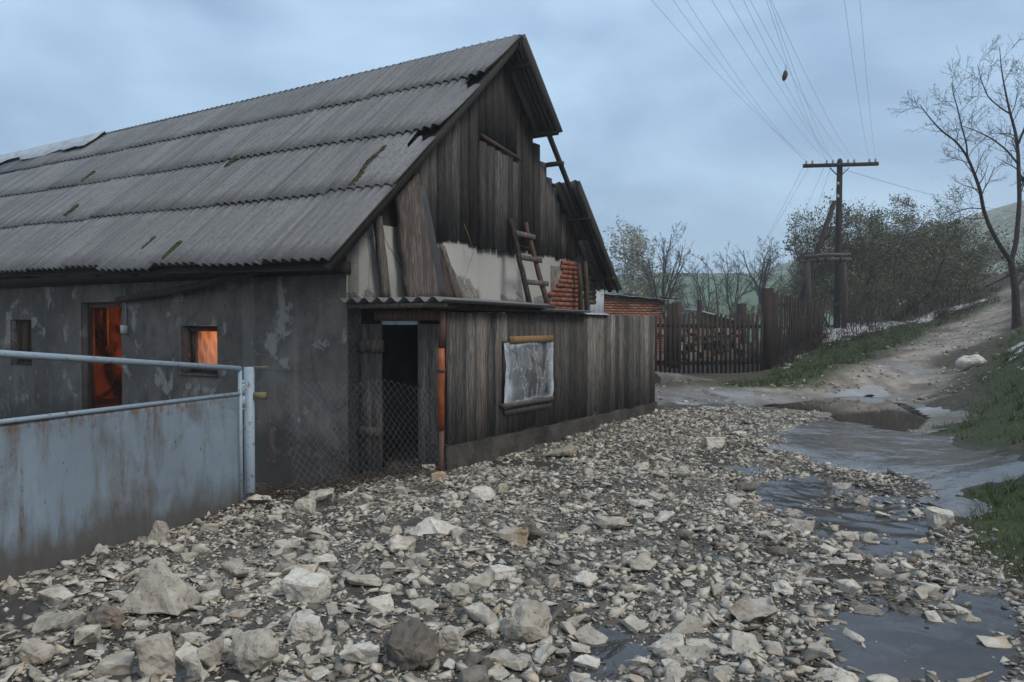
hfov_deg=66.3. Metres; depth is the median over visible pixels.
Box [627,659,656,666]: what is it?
stone
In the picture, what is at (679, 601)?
stone
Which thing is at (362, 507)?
stone
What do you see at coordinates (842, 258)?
pergola
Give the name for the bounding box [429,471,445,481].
stone
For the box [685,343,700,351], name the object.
firewood log
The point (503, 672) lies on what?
stone
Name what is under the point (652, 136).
sky
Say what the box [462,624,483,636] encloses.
stone
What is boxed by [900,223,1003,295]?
hedge shrub
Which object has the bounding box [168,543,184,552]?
stone
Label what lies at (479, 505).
stone
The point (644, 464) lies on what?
stone
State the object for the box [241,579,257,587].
stone
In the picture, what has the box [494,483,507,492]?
stone
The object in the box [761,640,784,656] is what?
stone
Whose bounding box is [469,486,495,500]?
stone
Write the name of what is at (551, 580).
stone
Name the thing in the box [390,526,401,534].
stone
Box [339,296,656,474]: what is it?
plank shed
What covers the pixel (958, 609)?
stone
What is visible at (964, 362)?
stone
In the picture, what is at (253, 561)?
stone
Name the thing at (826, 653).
stone
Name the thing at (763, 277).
valley tree
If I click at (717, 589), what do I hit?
stone
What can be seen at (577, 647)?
stone
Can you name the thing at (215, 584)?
stone
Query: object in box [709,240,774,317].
valley tree
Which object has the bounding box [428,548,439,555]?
stone
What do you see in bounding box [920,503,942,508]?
stick
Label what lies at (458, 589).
stone
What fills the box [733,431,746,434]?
stone
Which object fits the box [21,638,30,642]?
stone
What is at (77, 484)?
steel gate
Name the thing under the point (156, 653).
stone
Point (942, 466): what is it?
stream water
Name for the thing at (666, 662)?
stone
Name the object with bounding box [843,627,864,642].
stone
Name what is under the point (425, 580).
stone
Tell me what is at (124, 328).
junction box
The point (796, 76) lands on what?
overhead wire
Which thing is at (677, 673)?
stone
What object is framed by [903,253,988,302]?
hedge shrub
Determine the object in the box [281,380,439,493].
wire mesh
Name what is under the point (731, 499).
stone
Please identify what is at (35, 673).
stone
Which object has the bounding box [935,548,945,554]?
stone
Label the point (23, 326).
window
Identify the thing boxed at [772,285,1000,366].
dry grass
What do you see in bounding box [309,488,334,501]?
stone
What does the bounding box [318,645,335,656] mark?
stone
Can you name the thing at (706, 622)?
stone
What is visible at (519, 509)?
stone
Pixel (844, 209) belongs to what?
hedge shrub
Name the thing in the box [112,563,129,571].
stone
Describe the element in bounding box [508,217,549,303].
ladder
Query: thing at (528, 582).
stone
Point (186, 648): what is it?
stone
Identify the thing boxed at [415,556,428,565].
stone
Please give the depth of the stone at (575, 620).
4.17 m
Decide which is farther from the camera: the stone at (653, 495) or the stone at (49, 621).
the stone at (653, 495)
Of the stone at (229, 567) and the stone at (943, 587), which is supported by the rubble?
the stone at (229, 567)
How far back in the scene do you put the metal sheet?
22.27 m
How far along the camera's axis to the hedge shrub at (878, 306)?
32.77 m
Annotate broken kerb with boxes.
[655,371,715,382]
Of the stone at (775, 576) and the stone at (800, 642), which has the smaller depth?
the stone at (800, 642)
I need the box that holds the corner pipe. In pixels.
[437,311,445,470]
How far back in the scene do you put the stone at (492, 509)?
6.61 m
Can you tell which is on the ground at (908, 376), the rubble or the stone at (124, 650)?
the rubble
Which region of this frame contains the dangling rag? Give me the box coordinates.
[782,65,787,80]
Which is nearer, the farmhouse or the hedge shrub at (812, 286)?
the farmhouse
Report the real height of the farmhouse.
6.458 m
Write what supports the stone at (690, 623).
on the ground at (908, 376)
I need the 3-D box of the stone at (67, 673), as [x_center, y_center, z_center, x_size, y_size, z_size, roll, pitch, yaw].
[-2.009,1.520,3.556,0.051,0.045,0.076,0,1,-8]
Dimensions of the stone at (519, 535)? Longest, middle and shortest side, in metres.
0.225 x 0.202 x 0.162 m
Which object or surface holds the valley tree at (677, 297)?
on the ground at (908, 376)
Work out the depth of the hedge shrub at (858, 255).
41.14 m
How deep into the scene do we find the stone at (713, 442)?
10.14 m
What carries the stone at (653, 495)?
on the rubble
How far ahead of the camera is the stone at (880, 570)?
5.06 m
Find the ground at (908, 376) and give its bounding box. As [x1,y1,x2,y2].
[0,200,1023,681]
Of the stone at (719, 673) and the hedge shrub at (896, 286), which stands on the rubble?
the stone at (719, 673)
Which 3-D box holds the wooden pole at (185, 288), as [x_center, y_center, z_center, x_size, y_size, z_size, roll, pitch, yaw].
[-4.349,-0.704,10.347,3.354,0.365,0.124,1,2,36]
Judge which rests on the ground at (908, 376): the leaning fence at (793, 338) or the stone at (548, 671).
the leaning fence at (793, 338)
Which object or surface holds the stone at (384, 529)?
on the ground at (908, 376)
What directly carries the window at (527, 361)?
in the plank shed
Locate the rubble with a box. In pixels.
[0,404,1023,681]
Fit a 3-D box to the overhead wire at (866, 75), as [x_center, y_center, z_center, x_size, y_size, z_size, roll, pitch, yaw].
[4.550,-6.426,10.461,0.004,1.382,49.305,1,1,25]
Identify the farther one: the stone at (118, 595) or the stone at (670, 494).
the stone at (670, 494)
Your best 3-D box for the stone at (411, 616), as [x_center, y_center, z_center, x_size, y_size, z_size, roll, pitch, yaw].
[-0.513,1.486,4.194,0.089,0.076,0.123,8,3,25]
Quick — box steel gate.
[0,350,244,581]
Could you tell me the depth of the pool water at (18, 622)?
4.29 m
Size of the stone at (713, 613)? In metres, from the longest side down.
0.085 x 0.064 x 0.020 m
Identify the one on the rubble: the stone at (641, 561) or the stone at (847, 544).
the stone at (847, 544)
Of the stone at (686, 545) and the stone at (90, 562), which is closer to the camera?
the stone at (90, 562)
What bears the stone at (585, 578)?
on the rubble
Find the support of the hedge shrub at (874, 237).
on the ground at (908, 376)
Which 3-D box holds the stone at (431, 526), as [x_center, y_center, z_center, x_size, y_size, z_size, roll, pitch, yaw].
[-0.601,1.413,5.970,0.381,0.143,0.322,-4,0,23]
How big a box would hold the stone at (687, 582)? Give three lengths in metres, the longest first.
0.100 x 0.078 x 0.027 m
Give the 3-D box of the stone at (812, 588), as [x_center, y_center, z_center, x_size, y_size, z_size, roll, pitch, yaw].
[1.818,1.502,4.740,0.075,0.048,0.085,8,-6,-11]
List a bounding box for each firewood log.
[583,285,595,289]
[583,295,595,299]
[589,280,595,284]
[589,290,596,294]
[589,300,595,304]
[681,335,691,342]
[681,350,691,360]
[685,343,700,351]
[690,328,705,336]
[704,349,710,357]
[723,335,732,344]
[741,342,754,351]
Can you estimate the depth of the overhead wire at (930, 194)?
34.94 m
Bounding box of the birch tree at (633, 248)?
[599,213,662,297]
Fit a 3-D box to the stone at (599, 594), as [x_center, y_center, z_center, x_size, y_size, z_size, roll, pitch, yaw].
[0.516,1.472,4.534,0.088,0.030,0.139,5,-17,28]
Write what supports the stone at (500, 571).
on the rubble
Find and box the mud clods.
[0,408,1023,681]
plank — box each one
[373,216,390,297]
[437,245,453,296]
[439,244,463,297]
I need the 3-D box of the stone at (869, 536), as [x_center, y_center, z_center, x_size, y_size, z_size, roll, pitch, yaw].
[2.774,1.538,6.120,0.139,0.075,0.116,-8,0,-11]
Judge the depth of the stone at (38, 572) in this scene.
4.99 m
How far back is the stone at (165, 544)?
5.56 m
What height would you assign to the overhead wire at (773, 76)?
1.330 m
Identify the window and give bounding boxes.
[17,320,31,364]
[178,326,218,376]
[499,335,553,415]
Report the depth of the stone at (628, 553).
5.29 m
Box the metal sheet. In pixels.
[590,292,603,312]
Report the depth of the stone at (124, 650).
3.82 m
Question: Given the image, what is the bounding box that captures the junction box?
[120,288,128,332]
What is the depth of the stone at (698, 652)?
3.74 m
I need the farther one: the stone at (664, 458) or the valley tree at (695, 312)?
the valley tree at (695, 312)
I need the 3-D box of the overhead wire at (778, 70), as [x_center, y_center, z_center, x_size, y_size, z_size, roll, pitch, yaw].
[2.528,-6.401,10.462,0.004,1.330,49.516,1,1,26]
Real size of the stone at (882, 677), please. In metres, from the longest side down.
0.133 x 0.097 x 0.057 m
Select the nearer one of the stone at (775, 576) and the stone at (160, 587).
the stone at (160, 587)
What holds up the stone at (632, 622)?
on the ground at (908, 376)
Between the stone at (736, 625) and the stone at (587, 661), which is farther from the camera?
the stone at (736, 625)
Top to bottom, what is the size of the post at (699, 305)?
2.025 m
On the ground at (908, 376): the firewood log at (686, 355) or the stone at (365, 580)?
the stone at (365, 580)
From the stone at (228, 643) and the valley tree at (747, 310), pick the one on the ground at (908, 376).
the valley tree at (747, 310)
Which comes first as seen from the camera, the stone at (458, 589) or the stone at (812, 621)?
the stone at (812, 621)
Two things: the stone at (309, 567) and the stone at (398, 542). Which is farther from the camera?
the stone at (398, 542)
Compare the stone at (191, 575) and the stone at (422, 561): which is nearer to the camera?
the stone at (191, 575)
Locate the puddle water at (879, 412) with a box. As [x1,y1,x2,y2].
[762,396,930,430]
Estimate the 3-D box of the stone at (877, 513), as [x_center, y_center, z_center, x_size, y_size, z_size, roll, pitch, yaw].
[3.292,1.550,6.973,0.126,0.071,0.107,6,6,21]
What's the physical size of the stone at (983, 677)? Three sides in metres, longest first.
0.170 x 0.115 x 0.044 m
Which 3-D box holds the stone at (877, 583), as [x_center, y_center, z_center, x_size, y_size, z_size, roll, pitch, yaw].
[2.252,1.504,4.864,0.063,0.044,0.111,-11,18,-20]
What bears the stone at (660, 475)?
on the ground at (908, 376)
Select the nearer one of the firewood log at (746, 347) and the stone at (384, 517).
the stone at (384, 517)
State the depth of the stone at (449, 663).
3.66 m
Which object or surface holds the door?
in the plank shed
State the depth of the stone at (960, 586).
4.92 m
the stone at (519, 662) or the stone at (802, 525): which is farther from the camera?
the stone at (802, 525)
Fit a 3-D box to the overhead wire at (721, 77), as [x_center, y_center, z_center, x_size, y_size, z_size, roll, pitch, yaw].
[0.854,-6.389,10.462,0.004,1.304,50.258,1,1,28]
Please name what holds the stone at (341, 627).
on the ground at (908, 376)
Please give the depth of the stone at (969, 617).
4.35 m
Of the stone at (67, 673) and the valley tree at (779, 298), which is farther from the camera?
the valley tree at (779, 298)
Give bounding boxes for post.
[244,366,268,498]
[697,300,701,357]
[736,303,745,353]
[761,288,772,369]
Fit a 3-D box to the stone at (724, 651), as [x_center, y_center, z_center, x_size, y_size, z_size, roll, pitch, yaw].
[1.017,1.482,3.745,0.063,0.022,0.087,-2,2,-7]
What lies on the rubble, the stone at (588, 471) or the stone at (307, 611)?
the stone at (588, 471)
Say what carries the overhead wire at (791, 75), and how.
attached to the utility pole at (839, 165)
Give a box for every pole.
[114,272,260,302]
[577,263,582,309]
[583,261,588,310]
[788,158,878,333]
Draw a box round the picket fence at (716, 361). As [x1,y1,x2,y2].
[655,312,763,372]
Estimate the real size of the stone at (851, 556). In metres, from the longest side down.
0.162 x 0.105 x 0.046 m
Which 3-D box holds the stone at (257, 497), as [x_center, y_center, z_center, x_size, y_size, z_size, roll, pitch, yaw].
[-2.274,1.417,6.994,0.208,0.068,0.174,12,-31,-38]
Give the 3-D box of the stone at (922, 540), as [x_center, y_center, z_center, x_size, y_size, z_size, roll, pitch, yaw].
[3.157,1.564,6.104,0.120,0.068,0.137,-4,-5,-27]
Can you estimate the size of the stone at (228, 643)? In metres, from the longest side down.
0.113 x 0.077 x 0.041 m
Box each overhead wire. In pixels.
[654,3,803,154]
[675,3,803,158]
[687,2,801,156]
[712,1,811,144]
[728,169,807,283]
[730,2,829,156]
[743,0,831,158]
[753,6,843,154]
[766,0,822,152]
[769,0,832,159]
[771,0,853,158]
[844,1,867,150]
[847,170,1021,213]
[860,6,875,158]
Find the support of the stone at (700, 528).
on the rubble
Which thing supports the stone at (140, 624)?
on the rubble
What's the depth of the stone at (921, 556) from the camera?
5.59 m
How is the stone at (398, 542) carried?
on the ground at (908, 376)
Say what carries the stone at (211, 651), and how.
on the rubble
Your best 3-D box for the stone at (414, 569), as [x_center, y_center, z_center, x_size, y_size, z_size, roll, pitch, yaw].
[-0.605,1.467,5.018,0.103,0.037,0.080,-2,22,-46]
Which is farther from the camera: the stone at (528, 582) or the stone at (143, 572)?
the stone at (143, 572)
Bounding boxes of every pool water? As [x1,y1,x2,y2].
[0,604,48,634]
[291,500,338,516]
[566,624,631,668]
[756,478,949,560]
[820,589,1023,681]
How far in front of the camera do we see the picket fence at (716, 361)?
21.52 m
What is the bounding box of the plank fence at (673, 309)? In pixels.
[667,302,681,368]
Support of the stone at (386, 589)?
on the ground at (908, 376)
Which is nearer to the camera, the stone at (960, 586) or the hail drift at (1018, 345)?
the stone at (960, 586)
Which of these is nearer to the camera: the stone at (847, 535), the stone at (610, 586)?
the stone at (610, 586)
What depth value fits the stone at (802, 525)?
6.20 m
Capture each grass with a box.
[702,296,1023,587]
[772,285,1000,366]
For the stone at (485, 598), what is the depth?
4.42 m
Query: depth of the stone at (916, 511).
7.01 m
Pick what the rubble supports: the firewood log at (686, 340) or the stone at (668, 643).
the stone at (668, 643)
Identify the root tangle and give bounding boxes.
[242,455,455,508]
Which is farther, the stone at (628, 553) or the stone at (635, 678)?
the stone at (628, 553)
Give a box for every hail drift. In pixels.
[823,320,906,344]
[906,299,986,322]
[1008,342,1023,360]
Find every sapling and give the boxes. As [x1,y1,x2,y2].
[687,251,718,353]
[869,287,871,329]
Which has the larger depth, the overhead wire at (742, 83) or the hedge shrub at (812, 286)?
the hedge shrub at (812, 286)
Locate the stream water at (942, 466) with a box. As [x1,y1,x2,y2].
[760,418,1023,517]
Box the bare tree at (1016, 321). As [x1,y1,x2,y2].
[886,34,1023,328]
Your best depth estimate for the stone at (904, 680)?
3.51 m
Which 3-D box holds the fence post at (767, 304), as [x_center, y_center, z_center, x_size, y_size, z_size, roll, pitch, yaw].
[7.219,-0.291,22.199,0.239,2.400,0.204,0,1,-10]
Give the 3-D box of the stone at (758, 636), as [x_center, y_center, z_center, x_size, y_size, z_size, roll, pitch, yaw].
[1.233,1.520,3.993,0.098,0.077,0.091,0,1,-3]
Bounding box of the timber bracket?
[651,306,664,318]
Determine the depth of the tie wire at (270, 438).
7.08 m
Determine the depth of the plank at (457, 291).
10.52 m
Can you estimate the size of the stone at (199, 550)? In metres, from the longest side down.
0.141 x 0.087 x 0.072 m
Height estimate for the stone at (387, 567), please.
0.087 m
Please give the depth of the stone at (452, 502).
6.89 m
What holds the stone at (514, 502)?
on the rubble
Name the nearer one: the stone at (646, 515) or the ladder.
the stone at (646, 515)
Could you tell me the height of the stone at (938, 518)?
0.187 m
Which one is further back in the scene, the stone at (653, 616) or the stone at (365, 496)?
the stone at (365, 496)
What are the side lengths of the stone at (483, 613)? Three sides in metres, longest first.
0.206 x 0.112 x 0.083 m
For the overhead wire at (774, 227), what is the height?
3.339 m
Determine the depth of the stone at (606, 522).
6.04 m
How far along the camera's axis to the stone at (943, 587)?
4.85 m
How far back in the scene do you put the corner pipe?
8.43 m
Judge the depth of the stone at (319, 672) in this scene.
3.55 m
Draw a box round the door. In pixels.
[356,324,383,474]
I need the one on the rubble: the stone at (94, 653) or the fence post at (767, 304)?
the stone at (94, 653)
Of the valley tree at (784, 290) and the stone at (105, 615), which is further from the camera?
the valley tree at (784, 290)
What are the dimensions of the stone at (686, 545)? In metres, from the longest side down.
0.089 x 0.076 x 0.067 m
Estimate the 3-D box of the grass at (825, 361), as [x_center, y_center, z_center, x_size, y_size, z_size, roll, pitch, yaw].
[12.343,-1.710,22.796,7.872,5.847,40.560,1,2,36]
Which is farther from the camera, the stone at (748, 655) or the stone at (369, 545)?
the stone at (369, 545)
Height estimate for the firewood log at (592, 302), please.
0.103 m
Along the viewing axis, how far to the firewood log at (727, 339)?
23.94 m
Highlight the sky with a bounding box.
[0,0,1023,274]
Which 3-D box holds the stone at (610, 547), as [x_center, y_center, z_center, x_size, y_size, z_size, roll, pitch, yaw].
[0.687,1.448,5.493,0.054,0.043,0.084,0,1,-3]
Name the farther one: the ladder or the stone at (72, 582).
the ladder
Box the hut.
[684,308,732,354]
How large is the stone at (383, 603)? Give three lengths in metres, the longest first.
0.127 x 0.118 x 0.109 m
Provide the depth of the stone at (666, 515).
6.36 m
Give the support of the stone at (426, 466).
on the rubble
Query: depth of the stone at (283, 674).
3.54 m
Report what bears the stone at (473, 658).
on the rubble
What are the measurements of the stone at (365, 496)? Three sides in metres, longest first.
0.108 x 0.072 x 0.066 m
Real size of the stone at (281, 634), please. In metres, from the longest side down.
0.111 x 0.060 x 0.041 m
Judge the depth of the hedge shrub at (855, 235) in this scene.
42.51 m
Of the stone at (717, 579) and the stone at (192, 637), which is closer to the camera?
the stone at (192, 637)
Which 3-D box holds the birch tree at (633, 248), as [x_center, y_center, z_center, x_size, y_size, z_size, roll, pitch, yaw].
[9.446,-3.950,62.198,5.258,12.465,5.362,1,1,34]
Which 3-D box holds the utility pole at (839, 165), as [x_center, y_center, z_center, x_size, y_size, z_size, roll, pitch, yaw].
[12.876,-3.903,32.424,4.736,7.447,1.330,-1,1,-23]
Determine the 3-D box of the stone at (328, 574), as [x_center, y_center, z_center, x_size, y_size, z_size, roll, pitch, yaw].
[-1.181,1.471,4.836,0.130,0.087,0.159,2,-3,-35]
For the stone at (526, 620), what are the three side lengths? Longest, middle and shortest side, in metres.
0.277 x 0.253 x 0.227 m
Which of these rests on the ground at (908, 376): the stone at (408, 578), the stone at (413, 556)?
the stone at (408, 578)
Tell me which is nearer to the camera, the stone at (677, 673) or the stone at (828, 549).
the stone at (677, 673)
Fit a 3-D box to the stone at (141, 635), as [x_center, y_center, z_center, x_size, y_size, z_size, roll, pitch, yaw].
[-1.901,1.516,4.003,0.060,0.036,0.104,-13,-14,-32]
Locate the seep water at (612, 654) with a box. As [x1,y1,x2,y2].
[0,418,1007,681]
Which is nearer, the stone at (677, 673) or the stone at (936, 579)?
the stone at (677, 673)
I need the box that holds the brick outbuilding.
[583,293,679,365]
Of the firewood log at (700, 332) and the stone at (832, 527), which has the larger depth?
the firewood log at (700, 332)
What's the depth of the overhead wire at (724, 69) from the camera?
16.77 m
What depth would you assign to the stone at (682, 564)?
5.07 m
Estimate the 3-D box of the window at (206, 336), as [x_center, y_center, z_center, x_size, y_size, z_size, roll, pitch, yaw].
[-4.148,0.111,10.674,0.896,0.837,0.372,1,1,33]
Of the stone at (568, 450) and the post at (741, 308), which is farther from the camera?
the post at (741, 308)
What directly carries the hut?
on the ground at (908, 376)
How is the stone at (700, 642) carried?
in the seep water at (612, 654)
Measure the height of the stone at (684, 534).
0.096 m
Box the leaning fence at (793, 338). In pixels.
[772,289,825,366]
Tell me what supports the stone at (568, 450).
on the ground at (908, 376)
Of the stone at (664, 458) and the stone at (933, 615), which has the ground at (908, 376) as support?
the stone at (664, 458)
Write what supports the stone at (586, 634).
on the ground at (908, 376)
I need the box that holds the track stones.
[655,281,1023,409]
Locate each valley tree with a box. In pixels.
[617,245,686,303]
[626,278,675,298]
[628,221,694,351]
[660,278,687,323]
[666,298,716,350]
[671,253,727,322]
[687,298,754,323]
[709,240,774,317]
[727,299,759,342]
[732,236,799,340]
[755,282,793,323]
[777,262,816,322]
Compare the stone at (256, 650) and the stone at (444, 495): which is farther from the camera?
the stone at (444, 495)
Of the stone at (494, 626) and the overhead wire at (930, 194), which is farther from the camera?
the overhead wire at (930, 194)
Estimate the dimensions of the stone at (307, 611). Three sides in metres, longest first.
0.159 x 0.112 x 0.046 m
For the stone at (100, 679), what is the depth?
3.50 m
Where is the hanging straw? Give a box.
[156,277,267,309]
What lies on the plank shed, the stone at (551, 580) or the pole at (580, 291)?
the pole at (580, 291)
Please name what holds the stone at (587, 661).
in the seep water at (612, 654)
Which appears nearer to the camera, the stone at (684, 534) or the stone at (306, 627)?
the stone at (306, 627)
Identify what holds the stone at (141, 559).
on the rubble
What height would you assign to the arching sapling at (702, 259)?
3.389 m
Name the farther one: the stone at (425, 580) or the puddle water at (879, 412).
the puddle water at (879, 412)
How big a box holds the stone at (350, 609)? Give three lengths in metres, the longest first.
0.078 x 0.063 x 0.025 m
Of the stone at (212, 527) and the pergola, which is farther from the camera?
the pergola
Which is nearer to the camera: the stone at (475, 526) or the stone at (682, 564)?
the stone at (682, 564)
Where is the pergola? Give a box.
[803,253,850,333]
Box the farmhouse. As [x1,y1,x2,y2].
[0,34,621,485]
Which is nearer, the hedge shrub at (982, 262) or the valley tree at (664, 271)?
the hedge shrub at (982, 262)
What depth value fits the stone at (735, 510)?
6.57 m
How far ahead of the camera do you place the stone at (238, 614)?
4.27 m
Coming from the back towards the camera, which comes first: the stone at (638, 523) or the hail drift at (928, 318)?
the hail drift at (928, 318)
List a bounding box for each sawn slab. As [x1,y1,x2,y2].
[393,173,439,296]
[420,185,446,296]
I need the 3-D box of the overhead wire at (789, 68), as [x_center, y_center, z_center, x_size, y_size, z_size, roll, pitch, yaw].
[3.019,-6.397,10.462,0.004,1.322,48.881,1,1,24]
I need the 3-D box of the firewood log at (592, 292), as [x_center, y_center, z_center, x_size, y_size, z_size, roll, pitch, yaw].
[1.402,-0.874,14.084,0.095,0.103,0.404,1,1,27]
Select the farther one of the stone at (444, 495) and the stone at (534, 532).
the stone at (444, 495)
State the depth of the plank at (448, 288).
10.42 m
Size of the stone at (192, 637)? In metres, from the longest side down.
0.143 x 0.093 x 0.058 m
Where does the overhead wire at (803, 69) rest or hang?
attached to the utility pole at (839, 165)
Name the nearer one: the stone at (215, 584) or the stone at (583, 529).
the stone at (215, 584)
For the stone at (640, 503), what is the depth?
6.89 m
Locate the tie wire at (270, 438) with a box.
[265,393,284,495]
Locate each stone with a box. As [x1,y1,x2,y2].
[1,575,19,591]
[18,640,55,664]
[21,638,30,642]
[28,569,48,576]
[29,665,45,679]
[31,610,86,632]
[37,585,74,605]
[63,578,78,585]
[63,669,77,680]
[74,624,101,645]
[83,559,95,564]
[84,603,124,628]
[85,649,104,657]
[87,677,108,681]
[91,543,111,555]
[94,651,133,677]
[106,590,128,601]
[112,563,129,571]
[114,648,129,653]
[119,562,201,615]
[129,568,140,574]
[131,555,150,562]
[133,631,175,677]
[134,620,149,629]
[134,632,146,639]
[138,567,151,576]
[146,520,168,540]
[147,556,167,567]
[148,557,161,564]
[160,542,171,547]
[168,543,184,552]
[175,626,194,635]
[175,641,197,665]
[178,528,190,537]
[178,632,206,646]
[179,552,196,561]
[182,573,197,579]
[182,652,209,680]
[191,544,211,556]
[197,634,225,665]
[200,523,218,532]
[201,617,219,624]
[202,587,221,604]
[204,579,222,590]
[207,570,222,581]
[220,559,247,573]
[220,628,241,637]
[224,640,231,645]
[225,608,251,620]
[229,568,248,579]
[231,628,278,674]
[240,532,252,535]
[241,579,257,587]
[245,560,261,563]
[246,494,271,502]
[261,588,277,593]
[266,515,280,520]
[268,548,282,556]
[269,577,281,586]
[276,538,298,549]
[276,632,290,639]
[279,670,297,679]
[280,568,330,602]
[281,552,295,560]
[281,563,318,574]
[287,609,314,630]
[289,492,316,514]
[290,612,323,642]
[294,643,310,656]
[302,654,320,664]
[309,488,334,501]
[309,526,324,534]
[309,553,337,563]
[311,665,329,680]
[315,539,329,549]
[316,569,334,582]
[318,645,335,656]
[325,602,339,615]
[335,621,349,635]
[338,641,379,664]
[341,606,357,613]
[346,574,381,585]
[349,560,362,571]
[358,503,369,509]
[360,542,371,548]
[362,493,373,500]
[366,593,393,612]
[368,618,391,628]
[376,514,387,520]
[378,562,395,573]
[379,584,396,595]
[380,525,391,532]
[383,618,439,671]
[387,534,415,553]
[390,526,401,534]
[394,486,408,494]
[394,567,409,571]
[401,573,420,583]
[403,552,428,561]
[404,614,420,621]
[410,517,462,535]
[410,566,423,572]
[410,598,438,611]
[412,505,422,511]
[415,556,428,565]
[419,575,434,585]
[422,464,435,470]
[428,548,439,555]
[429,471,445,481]
[433,513,440,519]
[437,625,463,652]
[440,493,449,498]
[443,658,455,668]
[445,582,469,598]
[447,500,456,504]
[450,527,464,538]
[457,665,488,681]
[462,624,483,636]
[464,602,498,625]
[464,651,483,666]
[466,568,493,589]
[468,548,482,551]
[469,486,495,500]
[470,523,478,530]
[475,503,483,508]
[478,593,496,602]
[484,620,501,634]
[485,649,531,670]
[487,507,497,511]
[488,564,516,579]
[488,667,509,679]
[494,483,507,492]
[498,527,527,545]
[499,598,551,641]
[501,679,521,681]
[507,500,520,504]
[507,577,522,584]
[515,505,526,513]
[518,520,543,540]
[522,579,535,588]
[533,642,555,663]
[538,548,548,553]
[541,665,556,676]
[544,445,575,456]
[544,507,553,511]
[545,574,558,588]
[555,648,569,654]
[560,621,576,636]
[566,614,587,626]
[569,524,590,534]
[569,671,590,681]
[570,641,590,652]
[573,570,597,586]
[574,624,607,643]
[574,654,599,668]
[584,468,593,476]
[592,514,626,529]
[592,591,609,598]
[599,584,617,588]
[606,544,613,550]
[619,592,637,601]
[620,614,647,632]
[622,550,635,555]
[624,498,653,507]
[626,551,654,570]
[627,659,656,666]
[628,674,644,681]
[632,461,649,468]
[635,518,643,527]
[642,513,654,517]
[647,610,659,621]
[648,491,665,500]
[650,632,683,654]
[653,472,668,478]
[658,456,671,460]
[658,485,667,492]
[659,511,674,520]
[661,658,679,666]
[665,492,675,497]
[665,666,685,681]
[671,465,689,478]
[671,596,683,606]
[671,614,703,633]
[675,560,686,569]
[676,528,692,539]
[677,645,709,659]
[678,540,691,549]
[680,579,694,588]
[686,638,717,651]
[692,526,706,530]
[700,612,712,627]
[705,437,724,447]
[707,665,729,681]
[708,609,717,620]
[710,583,725,596]
[712,575,723,583]
[713,524,724,531]
[717,646,732,656]
[723,494,742,503]
[726,534,739,541]
[727,630,759,654]
[729,596,777,621]
[729,620,743,631]
[730,508,740,513]
[732,542,748,549]
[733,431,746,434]
[734,481,756,492]
[742,651,766,662]
[749,631,763,642]
[753,530,773,537]
[760,666,773,678]
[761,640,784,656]
[768,573,780,580]
[771,521,781,525]
[771,545,786,555]
[771,580,793,595]
[775,509,803,515]
[787,517,814,532]
[791,639,803,644]
[799,604,813,612]
[800,472,809,475]
[803,577,828,583]
[804,617,817,626]
[805,584,818,593]
[807,642,835,658]
[815,667,859,681]
[820,543,838,555]
[822,525,837,530]
[824,474,832,486]
[829,559,846,566]
[832,482,851,488]
[834,530,858,539]
[836,579,861,595]
[841,553,862,560]
[843,542,852,548]
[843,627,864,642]
[853,604,883,615]
[854,496,869,505]
[859,532,877,540]
[865,674,897,681]
[868,581,883,587]
[873,562,895,578]
[874,511,889,516]
[898,678,910,681]
[905,578,940,590]
[910,553,934,559]
[911,508,923,514]
[911,537,927,542]
[914,585,935,598]
[924,610,943,622]
[925,506,953,528]
[930,575,945,582]
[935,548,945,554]
[939,529,949,534]
[941,585,957,589]
[942,588,955,601]
[948,604,971,613]
[954,583,992,592]
[955,354,987,370]
[956,671,992,681]
[961,614,981,621]
[976,635,1011,647]
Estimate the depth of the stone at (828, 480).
8.22 m
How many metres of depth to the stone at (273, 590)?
4.59 m
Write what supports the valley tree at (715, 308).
on the ground at (908, 376)
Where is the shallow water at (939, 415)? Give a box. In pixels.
[655,385,978,432]
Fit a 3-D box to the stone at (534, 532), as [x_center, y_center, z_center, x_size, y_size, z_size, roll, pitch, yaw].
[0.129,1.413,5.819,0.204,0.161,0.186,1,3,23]
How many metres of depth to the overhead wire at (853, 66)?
17.15 m
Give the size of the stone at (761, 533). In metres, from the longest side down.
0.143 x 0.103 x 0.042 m
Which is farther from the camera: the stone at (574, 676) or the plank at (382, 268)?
the plank at (382, 268)
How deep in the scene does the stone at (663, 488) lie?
7.42 m
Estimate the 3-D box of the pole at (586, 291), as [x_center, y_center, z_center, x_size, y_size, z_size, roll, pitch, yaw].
[1.297,-0.668,13.623,0.118,1.449,0.089,1,1,34]
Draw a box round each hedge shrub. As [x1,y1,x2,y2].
[776,216,877,325]
[780,189,993,331]
[789,247,832,325]
[791,209,1023,308]
[796,208,896,318]
[802,279,907,326]
[817,255,1001,313]
[823,197,976,315]
[825,185,982,313]
[825,261,948,323]
[883,198,985,305]
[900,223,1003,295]
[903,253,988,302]
[931,239,1012,282]
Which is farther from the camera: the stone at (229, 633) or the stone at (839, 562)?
the stone at (839, 562)
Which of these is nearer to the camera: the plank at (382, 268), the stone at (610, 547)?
the stone at (610, 547)

